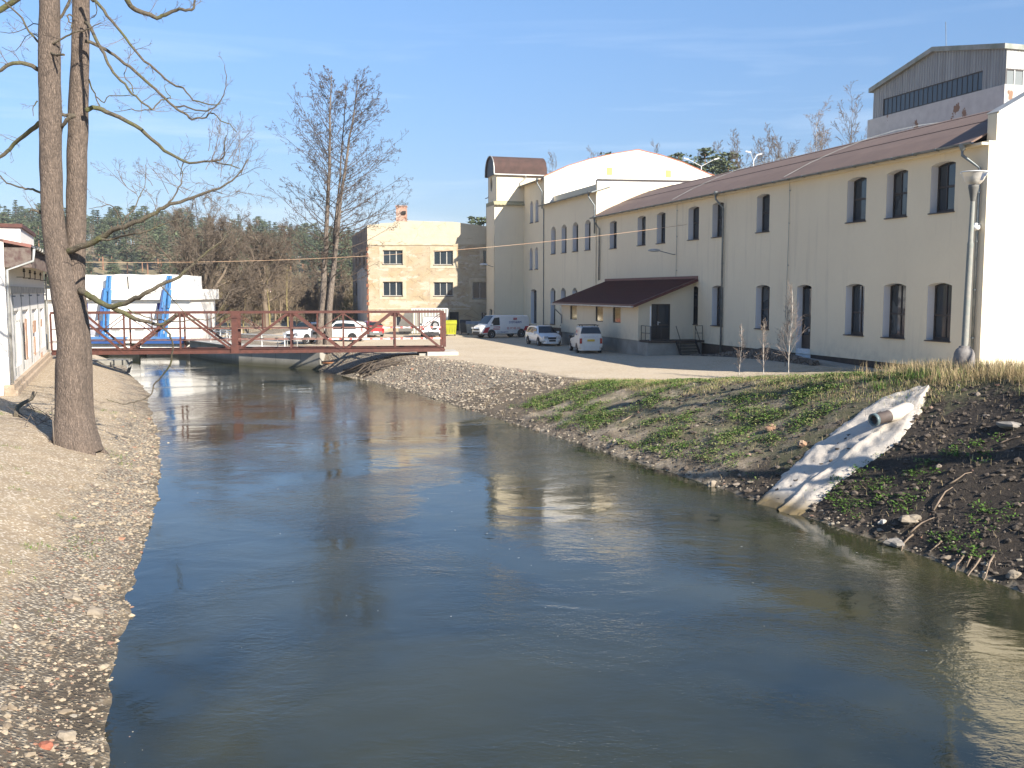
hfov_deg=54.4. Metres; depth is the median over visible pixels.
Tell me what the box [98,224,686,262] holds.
overhead cable
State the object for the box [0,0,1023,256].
sky
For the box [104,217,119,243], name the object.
pine tree
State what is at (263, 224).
pine tree
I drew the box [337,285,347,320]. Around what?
bare thicket tree
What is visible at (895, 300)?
window
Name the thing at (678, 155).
pine tree
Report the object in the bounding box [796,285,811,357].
door
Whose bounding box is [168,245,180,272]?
pine tree
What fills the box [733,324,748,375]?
birch sapling
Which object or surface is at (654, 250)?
wall lamp
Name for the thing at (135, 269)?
spruce tree
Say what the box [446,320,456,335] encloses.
wheelie bin
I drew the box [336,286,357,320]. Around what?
bare thicket tree
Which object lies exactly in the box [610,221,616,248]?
window
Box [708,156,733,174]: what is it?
pine tree
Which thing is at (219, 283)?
bare thicket tree
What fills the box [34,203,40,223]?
pine tree
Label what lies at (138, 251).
pine tree
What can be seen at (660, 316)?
door
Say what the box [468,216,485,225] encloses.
pine tree
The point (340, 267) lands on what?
pine tree
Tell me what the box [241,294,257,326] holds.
bare thicket tree
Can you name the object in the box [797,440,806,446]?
rock
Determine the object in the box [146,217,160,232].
pine tree
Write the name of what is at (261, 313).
bare thicket tree
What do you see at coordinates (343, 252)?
pine tree
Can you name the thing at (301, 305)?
bare thicket tree
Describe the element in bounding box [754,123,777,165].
bare tree
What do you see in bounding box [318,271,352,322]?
bare thicket tree
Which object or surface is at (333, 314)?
bare thicket tree
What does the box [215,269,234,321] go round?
bare thicket tree
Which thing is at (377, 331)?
parked car
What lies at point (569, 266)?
factory wing
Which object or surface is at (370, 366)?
brushwood pile
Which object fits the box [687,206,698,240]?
window
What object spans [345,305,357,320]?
bare thicket tree
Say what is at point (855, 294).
window
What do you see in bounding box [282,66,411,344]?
alder tree
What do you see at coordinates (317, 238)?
pine tree
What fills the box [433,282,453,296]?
window
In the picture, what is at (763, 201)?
window
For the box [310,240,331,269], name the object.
pine tree
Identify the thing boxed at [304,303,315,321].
bare thicket tree
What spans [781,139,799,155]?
bare tree
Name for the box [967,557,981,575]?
root
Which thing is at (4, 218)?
pine tree
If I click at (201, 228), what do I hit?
pine tree
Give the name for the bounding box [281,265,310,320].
bare thicket tree
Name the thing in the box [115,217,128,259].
spruce tree
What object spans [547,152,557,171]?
bare tree
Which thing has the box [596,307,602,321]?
window
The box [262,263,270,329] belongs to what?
slim tree
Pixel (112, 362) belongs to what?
concrete slab
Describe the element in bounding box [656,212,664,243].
window
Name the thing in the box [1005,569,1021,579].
rock
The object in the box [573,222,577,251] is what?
window
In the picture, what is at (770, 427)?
rock
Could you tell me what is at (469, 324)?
waste bin
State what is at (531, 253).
window
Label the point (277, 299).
bare thicket tree
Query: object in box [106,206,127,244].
pine tree
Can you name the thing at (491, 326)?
panel van
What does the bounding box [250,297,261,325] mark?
bare thicket tree
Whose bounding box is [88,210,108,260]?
spruce tree
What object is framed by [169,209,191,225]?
pine tree
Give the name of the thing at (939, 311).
window
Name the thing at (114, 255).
spruce tree
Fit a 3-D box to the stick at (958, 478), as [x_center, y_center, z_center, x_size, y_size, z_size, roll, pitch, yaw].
[9.745,2.052,21.657,0.511,0.283,0.043,0,5,-4]
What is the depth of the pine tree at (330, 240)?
321.72 m
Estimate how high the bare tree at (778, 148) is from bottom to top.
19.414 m
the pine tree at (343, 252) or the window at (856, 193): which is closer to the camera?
the window at (856, 193)
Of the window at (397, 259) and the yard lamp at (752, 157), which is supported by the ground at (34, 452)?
the yard lamp at (752, 157)
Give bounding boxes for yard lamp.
[684,158,718,169]
[745,151,761,165]
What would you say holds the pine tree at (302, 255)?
on the ground at (34, 452)
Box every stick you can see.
[933,487,952,510]
[948,472,971,484]
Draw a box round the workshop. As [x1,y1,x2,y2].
[0,223,52,395]
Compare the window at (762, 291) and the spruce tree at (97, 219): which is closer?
the window at (762, 291)
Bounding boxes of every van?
[471,315,529,337]
[569,324,602,352]
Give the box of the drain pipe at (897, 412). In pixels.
[868,402,913,426]
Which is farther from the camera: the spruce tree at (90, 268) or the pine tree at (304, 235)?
the pine tree at (304, 235)
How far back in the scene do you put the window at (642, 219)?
71.52 m
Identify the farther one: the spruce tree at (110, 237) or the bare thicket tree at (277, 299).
the spruce tree at (110, 237)
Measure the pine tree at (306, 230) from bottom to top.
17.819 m
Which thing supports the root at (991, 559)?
on the ground at (34, 452)
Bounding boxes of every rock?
[38,740,53,749]
[55,730,76,740]
[64,592,82,603]
[83,605,103,617]
[707,481,715,486]
[765,424,775,431]
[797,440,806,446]
[878,519,886,524]
[883,537,904,547]
[899,514,921,524]
[996,421,1021,429]
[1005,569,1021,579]
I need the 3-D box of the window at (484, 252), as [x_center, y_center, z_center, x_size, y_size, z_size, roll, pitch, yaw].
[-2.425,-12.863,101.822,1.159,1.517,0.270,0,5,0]
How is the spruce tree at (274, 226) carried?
on the ground at (34, 452)
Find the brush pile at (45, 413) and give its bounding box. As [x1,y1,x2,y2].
[0,400,54,444]
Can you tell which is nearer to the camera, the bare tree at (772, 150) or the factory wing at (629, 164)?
the factory wing at (629, 164)
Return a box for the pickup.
[283,322,333,344]
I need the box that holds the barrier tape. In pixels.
[328,326,441,339]
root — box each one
[901,534,913,550]
[909,517,934,532]
[955,555,963,571]
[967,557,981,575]
[983,554,994,579]
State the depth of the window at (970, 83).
75.56 m
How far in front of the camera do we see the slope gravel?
48.81 m
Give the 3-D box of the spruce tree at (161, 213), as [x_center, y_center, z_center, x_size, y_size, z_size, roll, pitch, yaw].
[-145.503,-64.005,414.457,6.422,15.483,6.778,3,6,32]
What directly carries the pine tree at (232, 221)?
on the ground at (34, 452)
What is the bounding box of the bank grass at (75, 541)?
[0,405,134,658]
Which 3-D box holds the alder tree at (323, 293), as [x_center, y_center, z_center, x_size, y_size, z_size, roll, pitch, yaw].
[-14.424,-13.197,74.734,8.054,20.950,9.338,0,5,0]
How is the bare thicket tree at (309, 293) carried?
on the ground at (34, 452)
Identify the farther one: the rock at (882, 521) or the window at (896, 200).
the window at (896, 200)
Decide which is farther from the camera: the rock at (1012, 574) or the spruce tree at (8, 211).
the spruce tree at (8, 211)
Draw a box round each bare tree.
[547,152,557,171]
[708,140,722,173]
[727,129,754,169]
[749,136,766,164]
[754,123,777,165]
[763,138,781,162]
[767,136,796,159]
[769,136,795,159]
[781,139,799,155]
[812,122,826,149]
[816,80,866,149]
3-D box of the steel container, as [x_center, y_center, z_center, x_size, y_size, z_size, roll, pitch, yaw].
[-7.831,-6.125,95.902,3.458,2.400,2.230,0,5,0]
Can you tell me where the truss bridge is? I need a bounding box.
[49,310,445,354]
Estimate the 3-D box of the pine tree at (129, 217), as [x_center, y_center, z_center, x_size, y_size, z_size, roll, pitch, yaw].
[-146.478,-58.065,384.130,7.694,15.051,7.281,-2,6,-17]
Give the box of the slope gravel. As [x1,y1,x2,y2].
[351,356,1023,581]
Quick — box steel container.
[411,308,448,332]
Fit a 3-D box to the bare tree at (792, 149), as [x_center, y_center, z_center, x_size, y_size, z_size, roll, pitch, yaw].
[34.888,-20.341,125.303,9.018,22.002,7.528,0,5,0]
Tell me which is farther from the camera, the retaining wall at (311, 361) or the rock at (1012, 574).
the retaining wall at (311, 361)
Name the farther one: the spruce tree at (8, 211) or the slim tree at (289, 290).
the spruce tree at (8, 211)
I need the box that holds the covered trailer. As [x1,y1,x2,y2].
[398,313,412,334]
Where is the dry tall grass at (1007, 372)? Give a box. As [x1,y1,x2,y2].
[803,357,1023,396]
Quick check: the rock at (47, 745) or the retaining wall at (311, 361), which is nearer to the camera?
the rock at (47, 745)
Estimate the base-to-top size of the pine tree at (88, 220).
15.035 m
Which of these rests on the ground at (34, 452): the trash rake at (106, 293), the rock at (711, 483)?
the rock at (711, 483)
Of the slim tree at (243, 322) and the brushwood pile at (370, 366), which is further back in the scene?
the slim tree at (243, 322)
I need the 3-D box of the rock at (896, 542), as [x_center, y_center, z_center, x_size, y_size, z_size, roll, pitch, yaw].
[8.015,3.330,20.866,0.432,0.175,0.480,3,6,28]
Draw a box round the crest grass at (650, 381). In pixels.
[568,371,1000,410]
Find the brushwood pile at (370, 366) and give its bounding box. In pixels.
[341,358,411,376]
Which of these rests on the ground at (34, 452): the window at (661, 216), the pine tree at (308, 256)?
the pine tree at (308, 256)
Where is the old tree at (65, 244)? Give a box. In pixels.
[0,0,277,454]
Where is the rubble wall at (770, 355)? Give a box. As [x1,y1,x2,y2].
[690,348,818,365]
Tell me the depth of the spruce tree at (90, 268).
272.14 m
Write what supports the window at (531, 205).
in the factory wing at (629, 164)
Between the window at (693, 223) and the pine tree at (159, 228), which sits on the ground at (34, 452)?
the pine tree at (159, 228)
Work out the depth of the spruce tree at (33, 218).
405.83 m
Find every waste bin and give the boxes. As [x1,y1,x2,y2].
[460,320,470,333]
[466,321,479,334]
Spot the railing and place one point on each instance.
(252, 334)
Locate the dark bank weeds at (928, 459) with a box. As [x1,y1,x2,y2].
[814,409,1022,562]
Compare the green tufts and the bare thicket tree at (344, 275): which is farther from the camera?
the bare thicket tree at (344, 275)
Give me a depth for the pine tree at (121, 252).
320.85 m
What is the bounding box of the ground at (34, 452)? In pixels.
[0,240,1023,767]
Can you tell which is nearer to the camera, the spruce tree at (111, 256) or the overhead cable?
the overhead cable
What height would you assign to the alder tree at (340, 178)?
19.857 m
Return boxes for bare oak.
[126,187,285,321]
[224,217,320,326]
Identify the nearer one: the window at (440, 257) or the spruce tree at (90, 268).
the window at (440, 257)
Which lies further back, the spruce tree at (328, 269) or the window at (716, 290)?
the spruce tree at (328, 269)
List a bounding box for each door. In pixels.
[450,312,458,330]
[531,289,536,323]
[651,304,669,339]
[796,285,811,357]
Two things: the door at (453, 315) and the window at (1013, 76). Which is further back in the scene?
the door at (453, 315)
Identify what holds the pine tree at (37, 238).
on the ground at (34, 452)
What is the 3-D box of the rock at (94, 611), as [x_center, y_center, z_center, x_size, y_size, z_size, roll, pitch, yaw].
[-6.637,3.631,15.802,0.301,0.191,0.286,0,5,0]
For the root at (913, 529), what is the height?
0.344 m
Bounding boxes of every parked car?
[332,320,366,341]
[364,321,383,336]
[420,316,439,336]
[525,324,560,345]
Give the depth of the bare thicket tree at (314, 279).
139.32 m
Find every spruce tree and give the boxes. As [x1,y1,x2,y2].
[5,209,13,222]
[11,200,20,223]
[30,211,38,232]
[86,209,99,242]
[86,254,91,274]
[86,256,95,274]
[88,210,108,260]
[104,242,116,274]
[105,215,118,251]
[107,241,120,273]
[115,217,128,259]
[129,224,142,261]
[132,257,139,274]
[157,252,165,273]
[158,211,165,245]
[189,214,196,234]
[272,222,278,252]
[283,229,300,281]
[305,250,319,288]
[327,256,334,291]
[343,227,351,266]
[467,216,474,223]
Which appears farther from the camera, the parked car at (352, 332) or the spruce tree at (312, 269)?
the spruce tree at (312, 269)
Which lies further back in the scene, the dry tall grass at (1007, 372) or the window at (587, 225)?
the window at (587, 225)
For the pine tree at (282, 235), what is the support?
on the ground at (34, 452)
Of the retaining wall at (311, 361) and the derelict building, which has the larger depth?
the derelict building
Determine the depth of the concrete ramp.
47.51 m
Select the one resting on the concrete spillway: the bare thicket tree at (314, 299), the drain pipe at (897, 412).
the drain pipe at (897, 412)
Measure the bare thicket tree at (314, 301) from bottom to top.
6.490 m
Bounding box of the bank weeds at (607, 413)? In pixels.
[507,371,924,481]
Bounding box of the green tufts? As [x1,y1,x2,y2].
[856,366,968,390]
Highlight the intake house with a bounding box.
[44,274,218,354]
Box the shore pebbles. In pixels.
[0,411,168,767]
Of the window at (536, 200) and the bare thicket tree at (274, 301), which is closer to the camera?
the window at (536, 200)
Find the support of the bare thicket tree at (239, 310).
on the ground at (34, 452)
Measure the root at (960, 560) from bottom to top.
0.259 m
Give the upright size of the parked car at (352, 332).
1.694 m
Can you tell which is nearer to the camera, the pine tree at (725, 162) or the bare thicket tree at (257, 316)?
the bare thicket tree at (257, 316)
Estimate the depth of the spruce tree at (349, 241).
345.99 m
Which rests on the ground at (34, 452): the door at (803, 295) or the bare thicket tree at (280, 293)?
the bare thicket tree at (280, 293)
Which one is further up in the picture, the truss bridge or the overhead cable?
the overhead cable
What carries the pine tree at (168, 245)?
on the ground at (34, 452)
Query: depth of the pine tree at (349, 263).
292.62 m
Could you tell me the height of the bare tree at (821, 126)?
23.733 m
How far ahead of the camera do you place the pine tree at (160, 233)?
331.21 m
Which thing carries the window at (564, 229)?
in the factory wing at (569, 266)
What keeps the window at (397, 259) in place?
in the derelict building
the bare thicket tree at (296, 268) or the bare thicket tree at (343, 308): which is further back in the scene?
the bare thicket tree at (296, 268)
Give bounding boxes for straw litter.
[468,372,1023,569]
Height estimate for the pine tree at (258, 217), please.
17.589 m
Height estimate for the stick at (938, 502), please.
0.463 m
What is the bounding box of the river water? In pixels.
[98,355,1023,767]
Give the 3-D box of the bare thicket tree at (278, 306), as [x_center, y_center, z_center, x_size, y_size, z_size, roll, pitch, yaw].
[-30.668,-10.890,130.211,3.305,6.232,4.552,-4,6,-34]
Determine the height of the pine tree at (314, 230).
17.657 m
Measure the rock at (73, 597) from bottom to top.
0.193 m
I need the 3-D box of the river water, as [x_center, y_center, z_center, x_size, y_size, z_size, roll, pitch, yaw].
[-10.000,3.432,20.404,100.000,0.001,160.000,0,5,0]
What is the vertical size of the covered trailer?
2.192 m
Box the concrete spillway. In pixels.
[755,385,929,514]
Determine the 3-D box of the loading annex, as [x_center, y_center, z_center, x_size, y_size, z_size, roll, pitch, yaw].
[7.600,-4.676,68.921,4.520,5.393,17.533,-2,6,-16]
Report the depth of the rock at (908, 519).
21.11 m
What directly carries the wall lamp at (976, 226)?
attached to the factory wing at (860, 247)
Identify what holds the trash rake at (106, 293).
on the intake house
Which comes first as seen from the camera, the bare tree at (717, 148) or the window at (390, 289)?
the window at (390, 289)
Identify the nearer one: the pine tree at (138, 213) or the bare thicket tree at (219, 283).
the bare thicket tree at (219, 283)
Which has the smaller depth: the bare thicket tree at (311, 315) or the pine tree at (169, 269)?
the bare thicket tree at (311, 315)
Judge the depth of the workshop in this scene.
42.90 m
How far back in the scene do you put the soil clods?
23.91 m
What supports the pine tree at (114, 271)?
on the ground at (34, 452)
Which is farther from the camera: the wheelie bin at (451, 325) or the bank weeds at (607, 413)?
the wheelie bin at (451, 325)
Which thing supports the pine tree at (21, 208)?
on the ground at (34, 452)
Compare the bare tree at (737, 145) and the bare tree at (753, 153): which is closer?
the bare tree at (737, 145)
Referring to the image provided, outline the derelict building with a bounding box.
[352,205,485,330]
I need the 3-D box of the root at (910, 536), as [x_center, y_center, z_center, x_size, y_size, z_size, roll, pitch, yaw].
[8.127,3.303,20.616,0.608,0.340,0.129,-5,7,-44]
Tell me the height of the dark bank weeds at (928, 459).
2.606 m
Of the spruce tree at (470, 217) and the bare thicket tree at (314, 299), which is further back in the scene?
the spruce tree at (470, 217)
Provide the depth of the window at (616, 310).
65.82 m
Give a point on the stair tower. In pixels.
(506, 177)
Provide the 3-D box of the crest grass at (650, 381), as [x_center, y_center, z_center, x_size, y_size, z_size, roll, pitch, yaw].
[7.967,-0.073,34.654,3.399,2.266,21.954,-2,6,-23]
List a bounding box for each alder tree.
[262,65,366,344]
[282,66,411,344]
[307,84,369,296]
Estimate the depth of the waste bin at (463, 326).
93.86 m
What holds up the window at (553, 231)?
in the factory wing at (569, 266)
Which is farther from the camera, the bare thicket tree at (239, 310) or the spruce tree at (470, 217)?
the spruce tree at (470, 217)
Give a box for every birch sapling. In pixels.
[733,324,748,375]
[756,318,769,374]
[774,297,793,365]
[775,281,808,373]
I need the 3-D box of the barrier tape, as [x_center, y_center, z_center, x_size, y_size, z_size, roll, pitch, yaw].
[-7.970,-3.203,62.634,7.211,0.814,0.024,-1,5,-9]
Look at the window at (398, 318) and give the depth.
102.50 m
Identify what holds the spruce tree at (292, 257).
on the ground at (34, 452)
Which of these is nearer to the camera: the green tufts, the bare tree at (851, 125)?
the green tufts
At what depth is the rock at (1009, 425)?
22.40 m
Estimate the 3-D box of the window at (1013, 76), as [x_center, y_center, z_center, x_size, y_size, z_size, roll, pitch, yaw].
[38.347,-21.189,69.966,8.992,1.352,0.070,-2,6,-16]
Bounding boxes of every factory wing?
[485,149,712,324]
[538,178,691,336]
[589,92,1023,369]
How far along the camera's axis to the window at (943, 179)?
41.88 m
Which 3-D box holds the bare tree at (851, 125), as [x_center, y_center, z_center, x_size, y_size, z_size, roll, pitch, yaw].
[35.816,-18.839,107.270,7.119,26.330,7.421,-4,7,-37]
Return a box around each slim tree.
[241,281,248,333]
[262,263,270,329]
[279,265,291,326]
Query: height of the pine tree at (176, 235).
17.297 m
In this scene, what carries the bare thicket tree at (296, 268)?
on the ground at (34, 452)
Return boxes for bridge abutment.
[417,349,457,355]
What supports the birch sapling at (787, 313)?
on the ground at (34, 452)
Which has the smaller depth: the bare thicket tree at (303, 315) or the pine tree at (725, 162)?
the bare thicket tree at (303, 315)
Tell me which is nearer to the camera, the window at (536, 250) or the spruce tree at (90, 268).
the window at (536, 250)
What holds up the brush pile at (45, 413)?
on the ground at (34, 452)
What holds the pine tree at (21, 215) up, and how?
on the ground at (34, 452)
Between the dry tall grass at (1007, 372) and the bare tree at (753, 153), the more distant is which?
the bare tree at (753, 153)
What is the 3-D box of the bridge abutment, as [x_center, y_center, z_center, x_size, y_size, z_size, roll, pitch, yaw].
[-4.809,-1.580,64.109,2.450,1.117,2.700,-1,5,-9]
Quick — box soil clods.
[555,373,1023,591]
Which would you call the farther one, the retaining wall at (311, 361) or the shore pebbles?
the retaining wall at (311, 361)
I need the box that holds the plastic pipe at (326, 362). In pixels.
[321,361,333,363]
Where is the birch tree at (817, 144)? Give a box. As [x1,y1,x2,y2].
[803,95,832,153]
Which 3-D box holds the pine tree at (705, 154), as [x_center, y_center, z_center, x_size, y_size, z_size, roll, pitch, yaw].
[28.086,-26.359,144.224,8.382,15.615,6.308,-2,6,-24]
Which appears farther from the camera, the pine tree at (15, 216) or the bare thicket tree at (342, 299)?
the pine tree at (15, 216)
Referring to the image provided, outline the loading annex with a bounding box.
[551,276,703,355]
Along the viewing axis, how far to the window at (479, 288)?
102.22 m
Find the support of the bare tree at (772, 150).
on the ground at (34, 452)
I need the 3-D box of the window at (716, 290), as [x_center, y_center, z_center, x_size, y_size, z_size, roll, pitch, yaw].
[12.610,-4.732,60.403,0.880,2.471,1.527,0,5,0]
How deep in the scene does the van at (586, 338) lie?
64.63 m
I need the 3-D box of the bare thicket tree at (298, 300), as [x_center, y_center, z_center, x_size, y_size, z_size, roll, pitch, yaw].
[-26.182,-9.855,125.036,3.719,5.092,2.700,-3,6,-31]
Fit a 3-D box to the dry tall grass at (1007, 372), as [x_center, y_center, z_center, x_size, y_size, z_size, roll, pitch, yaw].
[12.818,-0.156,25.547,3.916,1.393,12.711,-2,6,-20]
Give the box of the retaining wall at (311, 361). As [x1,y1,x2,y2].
[189,338,325,369]
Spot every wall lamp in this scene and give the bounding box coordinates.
[648,249,674,254]
[974,223,979,230]
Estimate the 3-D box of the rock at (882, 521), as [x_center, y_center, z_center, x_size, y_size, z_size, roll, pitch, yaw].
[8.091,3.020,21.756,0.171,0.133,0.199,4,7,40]
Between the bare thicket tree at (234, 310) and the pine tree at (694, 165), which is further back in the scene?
the pine tree at (694, 165)
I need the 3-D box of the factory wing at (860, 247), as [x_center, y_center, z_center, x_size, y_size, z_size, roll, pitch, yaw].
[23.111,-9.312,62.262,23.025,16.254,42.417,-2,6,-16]
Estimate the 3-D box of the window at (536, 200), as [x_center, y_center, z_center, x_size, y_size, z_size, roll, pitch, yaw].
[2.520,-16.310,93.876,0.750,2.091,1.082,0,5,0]
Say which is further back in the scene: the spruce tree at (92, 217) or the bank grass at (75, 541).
the spruce tree at (92, 217)
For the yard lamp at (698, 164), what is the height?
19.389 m
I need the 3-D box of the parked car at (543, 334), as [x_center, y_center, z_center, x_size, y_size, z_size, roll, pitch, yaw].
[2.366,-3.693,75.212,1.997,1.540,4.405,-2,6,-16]
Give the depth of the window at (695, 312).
63.93 m
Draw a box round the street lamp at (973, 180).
[952,170,988,370]
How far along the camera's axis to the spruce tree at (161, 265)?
298.91 m
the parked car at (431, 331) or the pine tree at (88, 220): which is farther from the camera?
the pine tree at (88, 220)
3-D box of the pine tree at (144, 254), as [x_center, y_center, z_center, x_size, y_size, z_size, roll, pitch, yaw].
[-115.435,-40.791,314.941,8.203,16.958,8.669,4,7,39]
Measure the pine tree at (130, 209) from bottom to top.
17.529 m
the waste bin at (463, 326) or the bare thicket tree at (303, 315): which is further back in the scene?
the bare thicket tree at (303, 315)
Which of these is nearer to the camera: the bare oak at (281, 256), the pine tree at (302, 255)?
the bare oak at (281, 256)
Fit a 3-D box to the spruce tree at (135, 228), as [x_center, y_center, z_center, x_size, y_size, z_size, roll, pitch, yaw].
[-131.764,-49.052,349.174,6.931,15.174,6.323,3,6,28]
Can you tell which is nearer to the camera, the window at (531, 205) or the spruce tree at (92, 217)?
the window at (531, 205)
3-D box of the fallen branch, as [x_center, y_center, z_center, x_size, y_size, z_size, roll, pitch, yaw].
[-16.426,0.670,33.505,0.417,0.527,3.560,-2,6,-17]
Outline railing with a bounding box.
[210,331,284,346]
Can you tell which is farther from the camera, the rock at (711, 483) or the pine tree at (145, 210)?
the pine tree at (145, 210)
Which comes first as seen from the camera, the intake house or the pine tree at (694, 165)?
the intake house
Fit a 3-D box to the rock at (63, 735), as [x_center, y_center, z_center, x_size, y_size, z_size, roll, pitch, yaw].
[-5.159,4.067,11.507,0.233,0.153,0.244,0,5,0]
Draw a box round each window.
[382,250,402,264]
[382,282,402,296]
[396,316,400,325]
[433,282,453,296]
[434,251,452,264]
[473,282,485,298]
[483,251,485,265]
[529,201,532,223]
[530,248,532,269]
[534,247,537,269]
[536,200,538,221]
[550,226,555,254]
[550,288,554,324]
[560,288,565,325]
[561,224,566,253]
[571,306,576,319]
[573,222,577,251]
[584,220,590,250]
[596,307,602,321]
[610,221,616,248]
[613,307,620,322]
[637,216,645,245]
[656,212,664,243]
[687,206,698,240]
[692,286,697,324]
[710,286,722,326]
[711,202,723,237]
[754,285,769,329]
[756,194,769,232]
[843,284,864,336]
[845,177,866,223]
[880,283,905,339]
[883,71,982,115]
[884,170,907,218]
[924,283,951,342]
[928,161,955,214]
[1006,68,1023,84]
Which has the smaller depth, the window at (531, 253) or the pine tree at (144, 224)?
the window at (531, 253)
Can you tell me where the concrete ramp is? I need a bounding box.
[804,357,875,368]
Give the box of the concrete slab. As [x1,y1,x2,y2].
[92,359,132,372]
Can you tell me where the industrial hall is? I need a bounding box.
[867,22,1023,138]
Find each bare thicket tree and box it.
[212,263,227,320]
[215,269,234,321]
[215,289,238,326]
[226,288,242,326]
[229,303,247,323]
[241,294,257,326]
[245,297,262,325]
[250,276,270,324]
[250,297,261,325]
[253,276,288,323]
[267,258,291,321]
[270,277,286,321]
[271,261,303,318]
[273,274,293,321]
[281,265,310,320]
[288,286,313,322]
[289,280,320,321]
[293,285,313,318]
[293,302,307,324]
[296,294,307,320]
[304,285,318,321]
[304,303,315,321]
[309,268,319,297]
[313,272,338,310]
[314,290,340,322]
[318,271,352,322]
[335,268,352,309]
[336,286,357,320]
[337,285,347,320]
[339,295,350,320]
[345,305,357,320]
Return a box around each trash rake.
[91,275,127,343]
[144,275,186,343]
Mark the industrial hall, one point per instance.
(936, 84)
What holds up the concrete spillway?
on the ground at (34, 452)
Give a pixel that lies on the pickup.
(304, 333)
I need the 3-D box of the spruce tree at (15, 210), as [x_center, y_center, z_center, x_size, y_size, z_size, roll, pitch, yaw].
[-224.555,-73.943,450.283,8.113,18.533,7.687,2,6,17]
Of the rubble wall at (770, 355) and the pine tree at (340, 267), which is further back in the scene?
the pine tree at (340, 267)
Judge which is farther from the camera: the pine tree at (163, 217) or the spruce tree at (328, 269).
the pine tree at (163, 217)
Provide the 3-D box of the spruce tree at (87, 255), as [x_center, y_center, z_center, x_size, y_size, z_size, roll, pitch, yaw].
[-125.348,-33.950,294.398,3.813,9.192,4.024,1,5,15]
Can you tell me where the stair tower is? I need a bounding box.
[485,156,546,314]
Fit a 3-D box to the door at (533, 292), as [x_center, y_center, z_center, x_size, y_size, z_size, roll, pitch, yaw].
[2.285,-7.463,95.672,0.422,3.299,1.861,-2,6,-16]
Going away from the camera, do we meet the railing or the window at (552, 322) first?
the railing
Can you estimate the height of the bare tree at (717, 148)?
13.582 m
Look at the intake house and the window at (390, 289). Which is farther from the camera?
the window at (390, 289)
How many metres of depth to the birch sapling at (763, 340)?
44.13 m
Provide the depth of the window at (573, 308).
73.77 m
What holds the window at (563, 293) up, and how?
in the factory wing at (569, 266)
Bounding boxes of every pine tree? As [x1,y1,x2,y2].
[0,217,12,223]
[10,206,31,220]
[13,215,21,223]
[16,209,35,222]
[26,221,42,246]
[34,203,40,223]
[86,215,91,232]
[91,224,113,269]
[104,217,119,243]
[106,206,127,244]
[106,264,122,274]
[116,236,137,273]
[121,205,142,222]
[124,214,139,243]
[130,211,148,236]
[132,217,152,246]
[132,228,161,274]
[132,237,151,271]
[135,206,151,218]
[145,219,169,268]
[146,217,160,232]
[152,231,170,271]
[157,210,170,229]
[161,261,177,273]
[162,232,175,260]
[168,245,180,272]
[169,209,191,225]
[171,220,190,252]
[197,222,206,244]
[224,219,238,243]
[252,216,266,231]
[252,220,271,236]
[276,226,295,256]
[294,232,308,266]
[296,243,307,271]
[300,246,317,267]
[301,223,315,259]
[306,223,321,243]
[307,233,322,268]
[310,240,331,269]
[312,234,332,278]
[329,235,351,264]
[335,258,351,283]
[343,252,352,279]
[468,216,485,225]
[667,152,687,162]
[685,162,705,170]
[687,147,729,172]
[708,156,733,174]
[711,152,742,173]
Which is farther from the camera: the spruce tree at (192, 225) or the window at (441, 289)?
the spruce tree at (192, 225)
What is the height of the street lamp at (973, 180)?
5.823 m
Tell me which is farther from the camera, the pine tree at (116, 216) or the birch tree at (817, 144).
the pine tree at (116, 216)
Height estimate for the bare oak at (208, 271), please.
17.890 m
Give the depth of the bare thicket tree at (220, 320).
111.38 m
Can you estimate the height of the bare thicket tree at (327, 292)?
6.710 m
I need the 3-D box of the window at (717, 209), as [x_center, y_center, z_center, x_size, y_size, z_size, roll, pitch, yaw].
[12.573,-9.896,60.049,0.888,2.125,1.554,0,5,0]
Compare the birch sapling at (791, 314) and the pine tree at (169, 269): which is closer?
the birch sapling at (791, 314)
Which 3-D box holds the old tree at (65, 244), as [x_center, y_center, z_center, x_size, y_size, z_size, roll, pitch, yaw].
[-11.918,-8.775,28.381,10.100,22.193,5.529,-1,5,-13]
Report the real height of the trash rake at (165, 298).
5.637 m
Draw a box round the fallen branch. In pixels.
[13,391,36,416]

